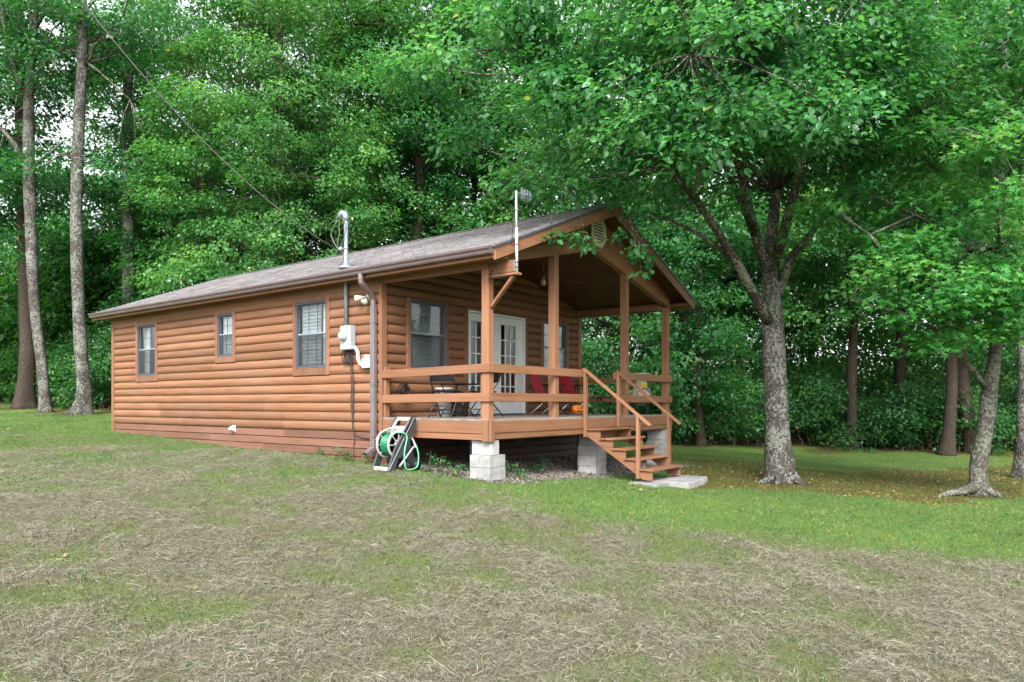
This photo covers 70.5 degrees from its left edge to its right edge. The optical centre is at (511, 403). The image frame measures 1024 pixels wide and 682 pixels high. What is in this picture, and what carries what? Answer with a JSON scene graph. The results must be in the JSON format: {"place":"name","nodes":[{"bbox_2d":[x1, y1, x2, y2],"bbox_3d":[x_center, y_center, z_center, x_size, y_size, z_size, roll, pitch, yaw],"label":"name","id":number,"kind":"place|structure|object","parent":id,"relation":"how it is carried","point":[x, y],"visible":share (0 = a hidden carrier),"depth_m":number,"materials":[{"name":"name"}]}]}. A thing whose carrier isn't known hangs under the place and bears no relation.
{"place":"outdoors","nodes":[
{"label":"outdoors","id":0,"kind":"place"},
{"bbox_2d":[0,0,1014,401],"label":"sky","id":1,"kind":"structure","parent":0,"point":[64,129],"materials":[{"name":"white"}]},
{"bbox_2d":[0,400,1023,681],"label":"ground","id":2,"kind":"structure","parent":0,"point":[368,560],"depth_m":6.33,"materials":[{"name":"green plant"}]},
{"bbox_2d":[0,12,84,318],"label":"forest tree","id":3,"kind":"object","parent":2,"relation":"on","point":[5,145],"visible":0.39,"depth_m":27.07,"materials":[{"name":"green plant"}]},
{"bbox_2d":[0,133,120,387],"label":"forest tree","id":4,"kind":"object","parent":2,"relation":"on","point":[54,264],"visible":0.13,"depth_m":32.75,"materials":[{"name":"green plant"}]},
{"bbox_2d":[0,0,126,408],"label":"pine tree","id":5,"kind":"object","parent":2,"relation":"on","point":[25,396],"visible":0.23,"depth_m":26.39,"materials":[{"name":"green plant"}]},
{"bbox_2d":[0,0,158,412],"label":"lichened oak","id":6,"kind":"object","parent":2,"relation":"on","point":[28,54],"visible":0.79,"depth_m":24.47,"materials":[{"name":"green plant"}]},
{"bbox_2d":[35,119,176,399],"bbox_3d":[-18.536,-6.512,32.962,6.443,12.898,5.792,0,0,37],"label":"forest tree","id":7,"kind":"object","parent":2,"relation":"on","point":[99,260],"visible":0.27,"depth_m":31.94,"materials":[{"name":"green plant"}]},
{"bbox_2d":[0,0,228,414],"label":"lichened oak","id":8,"kind":"object","parent":2,"relation":"on","point":[85,40],"visible":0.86,"depth_m":23.82,"materials":[{"name":"green plant"}]},
{"bbox_2d":[38,0,215,304],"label":"slender oak","id":9,"kind":"object","parent":2,"relation":"on","point":[127,132],"visible":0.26,"depth_m":28.83,"materials":[{"name":"green plant"}]},
{"bbox_2d":[44,0,244,297],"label":"forest tree","id":10,"kind":"object","parent":2,"relation":"on","point":[100,201],"visible":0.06,"depth_m":31.46,"materials":[{"name":"green plant"}]},
{"bbox_2d":[96,0,286,304],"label":"forest tree","id":11,"kind":"object","parent":2,"relation":"on","point":[189,215],"visible":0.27,"depth_m":28.74,"materials":[{"name":"green plant"}]},
{"bbox_2d":[144,0,315,285],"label":"forest tree","id":12,"kind":"object","parent":2,"relation":"on","point":[244,109],"visible":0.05,"depth_m":32.02,"materials":[{"name":"green plant"}]},
{"bbox_2d":[117,0,440,295],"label":"maple tree","id":13,"kind":"object","parent":2,"relation":"on","point":[279,183],"visible":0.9,"depth_m":24.49,"materials":[{"name":"green plant"}]},
{"bbox_2d":[227,0,413,262],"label":"forest tree","id":14,"kind":"object","parent":2,"relation":"on","point":[310,240],"visible":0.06,"depth_m":32.73,"materials":[{"name":"green plant"}]},
{"bbox_2d":[254,0,458,260],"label":"forest tree","id":15,"kind":"object","parent":2,"relation":"on","point":[404,204],"visible":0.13,"depth_m":27.96,"materials":[{"name":"green plant"}]},
{"bbox_2d":[88,203,695,480],"bbox_3d":[-2.965,-0.950,17.046,14.235,5.536,7.306,0,0,37],"label":"cabin","id":16,"kind":"object","parent":2,"relation":"on","point":[252,353],"visible":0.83,"depth_m":14.24,"materials":[{"name":"brown wood"}]},
{"bbox_2d":[135,319,158,381],"bbox_3d":[-8.766,-1.303,17.567,1.060,1.541,0.216,0,0,37],"label":"window","id":17,"kind":"structure","parent":16,"relation":"in","point":[147,376],"depth_m":17.73,"materials":[{"name":"clear glass"}]},
{"bbox_2d":[215,307,236,362],"bbox_3d":[-6.057,-1.474,15.455,0.770,1.198,0.156,0,0,37],"label":"window","id":18,"kind":"structure","parent":16,"relation":"in","point":[229,353],"depth_m":15.51,"materials":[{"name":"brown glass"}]},
{"bbox_2d":[228,425,235,431],"bbox_3d":[-5.860,0.517,15.169,0.130,0.135,0.107,0,0,37],"label":"dryer vent","id":19,"kind":"object","parent":16,"relation":"attached to","point":[232,428],"visible":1,"depth_m":15.16,"materials":[{"name":"white plastic"}]},
{"bbox_2d":[293,294,333,375],"bbox_3d":[-3.728,-1.303,13.710,1.090,1.541,0.216,0,0,37],"label":"window","id":20,"kind":"structure","parent":16,"relation":"in","point":[318,369],"depth_m":13.73,"materials":[{"name":"clear glass"}]},
{"bbox_2d":[331,210,350,325],"bbox_3d":[-3.057,-2.424,13.005,0.518,2.079,0.280,0,0,37],"label":"service mast","id":21,"kind":"object","parent":16,"relation":"attached to","point":[343,215],"visible":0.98,"depth_m":12.90,"materials":[{"name":"grey metal"}]},
{"bbox_2d":[81,0,337,249],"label":"power line","id":22,"kind":"object","parent":21,"relation":"attached to","point":[194,131],"visible":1,"depth_m":11.39,"materials":[{"name":"grey metal"}]},
{"bbox_2d":[338,325,369,367],"bbox_3d":[-2.760,-1.002,12.695,0.738,0.765,0.255,0,0,37],"label":"electric meter","id":23,"kind":"object","parent":16,"relation":"attached to","point":[346,335],"visible":0.98,"depth_m":12.76,"materials":[{"name":"white metal"}]},
{"bbox_2d":[341,350,369,457],"bbox_3d":[-2.718,-0.490,12.779,0.844,3.051,0.082,0,0,37],"label":"cable bundle","id":24,"kind":"object","parent":16,"relation":"hanging from","point":[349,358],"visible":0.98,"depth_m":12.87,"materials":[{"name":"plastic"}]},
{"bbox_2d":[354,294,369,304],"bbox_3d":[-2.590,-1.817,12.576,0.315,0.236,0.212,0,0,37],"label":"flood light","id":25,"kind":"object","parent":16,"relation":"attached to","point":[357,298],"visible":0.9,"depth_m":12.56,"materials":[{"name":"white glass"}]},
{"bbox_2d":[398,383,409,394],"bbox_3d":[-1.899,-0.235,12.787,0.102,0.250,0.312,0,0,33],"label":"wire coil","id":26,"kind":"object","parent":16,"relation":"hanging from","point":[403,385],"visible":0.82,"depth_m":12.72,"materials":[{"name":"black metal"}]},
{"bbox_2d":[405,297,448,368],"bbox_3d":[-1.593,-1.217,13.410,0.156,1.370,1.115,0,0,37],"label":"window","id":27,"kind":"structure","parent":16,"relation":"in","point":[444,336],"depth_m":13.48,"materials":[{"name":"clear glass"}]},
{"bbox_2d":[435,388,452,416],"bbox_3d":[-1.260,-0.030,13.430,0.344,0.530,0.344,0,0,37],"label":"white bin","id":28,"kind":"object","parent":16,"relation":"on","point":[443,407],"visible":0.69,"depth_m":13.31,"materials":[{"name":"paint"}]},
{"bbox_2d":[428,374,464,417],"bbox_3d":[-1.125,-0.171,12.396,0.473,0.828,0.578,0,0,17],"label":"folding chair","id":29,"kind":"object","parent":16,"relation":"on","point":[450,377],"visible":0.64,"depth_m":12.24,"materials":[{"name":"black metal"}]},
{"bbox_2d":[437,383,477,416],"bbox_3d":[-0.975,-0.062,12.972,0.450,0.606,0.600,0,0,37],"label":"folding table","id":30,"kind":"object","parent":16,"relation":"on","point":[457,385],"visible":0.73,"depth_m":12.88,"materials":[{"name":"black plastic"}]},
{"bbox_2d":[452,402,469,415],"bbox_3d":[-0.981,0.085,13.745,0.380,0.300,0.380,0,0,37],"label":"plant pot","id":31,"kind":"object","parent":16,"relation":"on","point":[464,407],"visible":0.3,"depth_m":13.61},
{"bbox_2d":[466,373,503,416],"bbox_3d":[-0.492,-0.171,13.216,0.578,0.828,0.473,0,0,-25],"label":"folding chair","id":32,"kind":"object","parent":16,"relation":"on","point":[497,377],"visible":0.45,"depth_m":13.13,"materials":[{"name":"black metal"}]},
{"bbox_2d":[463,307,527,415],"bbox_3d":[-0.336,-0.833,15.046,0.258,2.137,2.080,0,0,37],"label":"french door","id":33,"kind":"structure","parent":16,"relation":"in","point":[502,348],"depth_m":15.22,"materials":[{"name":"white paint"}]},
{"bbox_2d":[488,187,530,307],"bbox_3d":[0.003,-2.371,11.083,0.541,1.799,0.562,0,0,37],"label":"antenna","id":34,"kind":"object","parent":16,"relation":"attached to","point":[503,269],"visible":0.97,"depth_m":10.88,"materials":[{"name":"white metal"}]},
{"bbox_2d":[540,257,546,285],"bbox_3d":[0.618,-2.637,14.271,0.152,0.633,0.160,0,0,37],"label":"porch lantern","id":35,"kind":"object","parent":16,"relation":"hanging from","point":[543,275],"visible":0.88,"depth_m":14.24,"materials":[{"name":"black metal"}]},
{"bbox_2d":[528,374,566,414],"bbox_3d":[0.736,-0.271,15.549,0.720,1.011,0.620,0,0,-25],"label":"sling chair","id":36,"kind":"object","parent":16,"relation":"on","point":[537,385],"visible":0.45,"depth_m":15.43,"materials":[{"name":"red fabric"}]},
{"bbox_2d":[539,319,568,379],"bbox_3d":[0.947,-1.217,16.727,0.156,1.370,1.130,0,0,37],"label":"window","id":37,"kind":"structure","parent":16,"relation":"in","point":[544,327],"depth_m":16.94,"materials":[{"name":"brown glass"}]},
{"bbox_2d":[559,368,593,413],"bbox_3d":[1.404,-0.271,16.354,0.720,1.011,0.620,0,0,-35],"label":"sling chair","id":38,"kind":"object","parent":16,"relation":"on","point":[569,386],"visible":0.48,"depth_m":16.23,"materials":[{"name":"red fabric"}]},
{"bbox_2d":[570,403,582,414],"bbox_3d":[1.369,0.105,15.170,0.316,0.257,0.316,0,0,37],"label":"pumpkin lantern","id":39,"kind":"object","parent":16,"relation":"on","point":[577,409],"visible":0.94,"depth_m":15.08,"materials":[{"name":"orange ceramic"}]},
{"bbox_2d":[590,397,610,413],"bbox_3d":[2.000,0.045,16.488,0.500,0.388,0.500,0,0,37],"label":"side table","id":40,"kind":"object","parent":16,"relation":"on","point":[600,403],"visible":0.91,"depth_m":16.43,"materials":[{"name":"black plastic"}]},
{"bbox_2d":[630,373,651,413],"bbox_3d":[2.846,-0.216,16.029,0.467,0.907,0.467,0,0,-8],"label":"chiminea","id":41,"kind":"object","parent":16,"relation":"on","point":[641,385],"visible":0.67,"depth_m":15.88,"materials":[{"name":"beige ceramic"}]},
{"bbox_2d":[372,416,420,471],"bbox_3d":[-1.876,0.644,11.724,0.550,0.870,0.678,0,0,37],"label":"hose reel","id":42,"kind":"object","parent":2,"relation":"on","point":[393,444],"visible":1,"depth_m":11.62,"materials":[{"name":"white plastic"}]},
{"bbox_2d":[297,0,521,241],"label":"forest tree","id":43,"kind":"object","parent":2,"relation":"on","point":[418,131],"visible":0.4,"depth_m":26.83,"materials":[{"name":"green plant"}]},
{"bbox_2d":[315,446,553,478],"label":"weeds","id":44,"kind":"object","parent":2,"relation":"on","point":[458,471],"visible":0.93,"depth_m":11.80,"materials":[{"name":"green plant"}]},
{"bbox_2d":[363,0,519,232],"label":"forest tree","id":45,"kind":"object","parent":2,"relation":"on","point":[469,32],"visible":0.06,"depth_m":28.68,"materials":[{"name":"green plant"}]},
{"bbox_2d":[393,0,556,241],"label":"forest tree","id":46,"kind":"object","parent":2,"relation":"on","point":[472,180],"visible":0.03,"depth_m":33.43,"materials":[{"name":"green plant"}]},
{"bbox_2d":[469,440,498,454],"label":"block pier","id":47,"kind":"structure","parent":2,"relation":"on","point":[470,449],"depth_m":13.55,"materials":[{"name":"concrete"}]},
{"bbox_2d":[470,440,504,480],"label":"block pier","id":48,"kind":"structure","parent":2,"relation":"on","point":[487,460],"depth_m":11.18,"materials":[{"name":"concrete"}]},
{"bbox_2d":[402,0,604,236],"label":"forest tree","id":49,"kind":"object","parent":2,"relation":"on","point":[504,216],"visible":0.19,"depth_m":28.45,"materials":[{"name":"green plant"}]},
{"bbox_2d":[0,382,1009,451],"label":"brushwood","id":50,"kind":"object","parent":2,"relation":"on","point":[717,436],"visible":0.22,"depth_m":26.18,"materials":[{"name":"plant"}]},
{"bbox_2d":[0,296,1017,455],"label":"undergrowth","id":51,"kind":"object","parent":2,"relation":"on","point":[918,411],"visible":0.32,"depth_m":26.82,"materials":[{"name":"green plant"}]},
{"bbox_2d":[0,91,1017,439],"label":"woods","id":52,"kind":"object","parent":2,"relation":"on","point":[884,341],"visible":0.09,"depth_m":32.31,"materials":[{"name":"green plant"}]},
{"bbox_2d":[0,445,1023,681],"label":"cut hay","id":53,"kind":"object","parent":2,"relation":"on","point":[301,650],"visible":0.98,"depth_m":5.81,"materials":[{"name":"plant"}]},
{"bbox_2d":[1,403,1023,555],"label":"leaf litter","id":54,"kind":"object","parent":2,"relation":"on","point":[869,483],"visible":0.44,"depth_m":14.71,"materials":[{"name":"brown plant"}]},
{"bbox_2d":[479,0,643,220],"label":"forest tree","id":55,"kind":"object","parent":2,"relation":"on","point":[574,28],"visible":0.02,"depth_m":32.64,"materials":[{"name":"green plant"}]},
{"bbox_2d":[578,435,605,473],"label":"block pier","id":56,"kind":"structure","parent":2,"relation":"on","point":[592,456],"depth_m":13.74,"materials":[{"name":"concrete"}]},
{"bbox_2d":[504,0,712,435],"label":"forest tree","id":57,"kind":"object","parent":2,"relation":"on","point":[613,333],"visible":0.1,"depth_m":26.24,"materials":[{"name":"green plant"}]},
{"bbox_2d":[629,480,668,487],"bbox_3d":[2.342,1.401,12.435,0.530,0.107,0.480,0,0,37],"label":"concrete paver","id":58,"kind":"object","parent":2,"relation":"on","point":[654,483],"visible":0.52,"depth_m":12.33,"materials":[{"name":"grey concrete"}]},
{"bbox_2d":[646,430,666,465],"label":"block pier","id":59,"kind":"structure","parent":2,"relation":"on","point":[658,438],"depth_m":15.89,"materials":[{"name":"concrete"}]},
{"bbox_2d":[573,30,761,349],"bbox_3d":[6.791,-8.447,32.993,8.548,19.018,8.548,0,0,37],"label":"forest tree","id":60,"kind":"object","parent":2,"relation":"on","point":[676,311],"visible":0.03,"depth_m":31.99,"materials":[{"name":"green plant"}]},
{"bbox_2d":[653,478,697,488],"bbox_3d":[2.789,1.398,12.665,0.800,0.114,0.410,0,0,37],"label":"concrete paver","id":61,"kind":"object","parent":2,"relation":"on","point":[687,484],"visible":0.62,"depth_m":12.45,"materials":[{"name":"grey concrete"}]},
{"bbox_2d":[661,476,704,485],"bbox_3d":[3.045,1.396,12.999,0.700,0.117,0.410,0,0,37],"label":"concrete paver","id":62,"kind":"object","parent":2,"relation":"on","point":[701,481],"visible":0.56,"depth_m":12.93,"materials":[{"name":"grey concrete"}]},
{"bbox_2d":[347,0,1023,484],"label":"broadleaf tree","id":63,"kind":"object","parent":2,"relation":"on","point":[763,46],"visible":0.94,"depth_m":11.59,"materials":[{"name":"green plant"}]},
{"bbox_2d":[667,475,706,482],"bbox_3d":[3.232,1.398,13.391,0.620,0.115,0.420,0,0,37],"label":"concrete paver","id":64,"kind":"object","parent":2,"relation":"on","point":[691,476],"visible":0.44,"depth_m":13.36,"materials":[{"name":"grey concrete"}]},
{"bbox_2d":[598,51,797,446],"bbox_3d":[6.476,-5.421,25.523,7.058,13.882,6.771,0,0,-10],"label":"forest tree","id":65,"kind":"object","parent":2,"relation":"on","point":[700,256],"visible":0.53,"depth_m":24.79,"materials":[{"name":"green plant"}]},
{"bbox_2d":[661,6,833,434],"bbox_3d":[9.643,-8.347,30.968,8.064,19.386,6.747,0,0,8],"label":"forest tree","id":66,"kind":"object","parent":2,"relation":"on","point":[738,283],"visible":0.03,"depth_m":30.42,"materials":[{"name":"green plant"}]},
{"bbox_2d":[743,19,879,433],"bbox_3d":[13.160,-8.190,32.391,7.743,19.144,8.344,0,0,37],"label":"forest tree","id":67,"kind":"object","parent":2,"relation":"on","point":[793,305],"visible":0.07,"depth_m":31.96,"materials":[{"name":"green plant"}]},
{"bbox_2d":[757,0,972,448],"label":"forest tree","id":68,"kind":"object","parent":2,"relation":"on","point":[816,248],"visible":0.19,"depth_m":26.53,"materials":[{"name":"green plant"}]},
{"bbox_2d":[814,2,975,444],"bbox_3d":[15.876,-7.865,28.900,8.175,19.020,7.533,0,0,37],"label":"forest tree","id":69,"kind":"object","parent":2,"relation":"on","point":[899,370],"visible":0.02,"depth_m":28.93,"materials":[{"name":"green plant"}]},
{"bbox_2d":[783,1,1023,496],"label":"sweetgum tree","id":70,"kind":"object","parent":2,"relation":"on","point":[948,291],"visible":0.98,"depth_m":12.00,"materials":[{"name":"green plant"}]},
{"bbox_2d":[833,0,1019,452],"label":"forest tree","id":71,"kind":"object","parent":2,"relation":"on","point":[963,379],"visible":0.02,"depth_m":25.80,"materials":[{"name":"green plant"}]},
{"bbox_2d":[838,0,1018,455],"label":"forest tree","id":72,"kind":"object","parent":2,"relation":"on","point":[947,446],"visible":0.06,"depth_m":24.64,"materials":[{"name":"green plant"}]},
{"bbox_2d":[884,0,1023,478],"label":"forest tree","id":73,"kind":"object","parent":2,"relation":"on","point":[1017,470],"visible":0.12,"depth_m":17.42,"materials":[{"name":"green plant"}]},
{"bbox_2d":[928,8,1018,376],"bbox_3d":[19.002,-7.107,24.833,8.049,17.839,8.105,0,0,37],"label":"forest tree","id":74,"kind":"object","parent":2,"relation":"on","point":[987,350],"visible":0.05,"depth_m":24.75,"materials":[{"name":"green plant"}]},
{"bbox_2d":[381,455,693,484],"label":"gravel","id":75,"kind":"structure","parent":0,"point":[610,462],"depth_m":13.51,"materials":[{"name":"grey gravel"}]}
]}

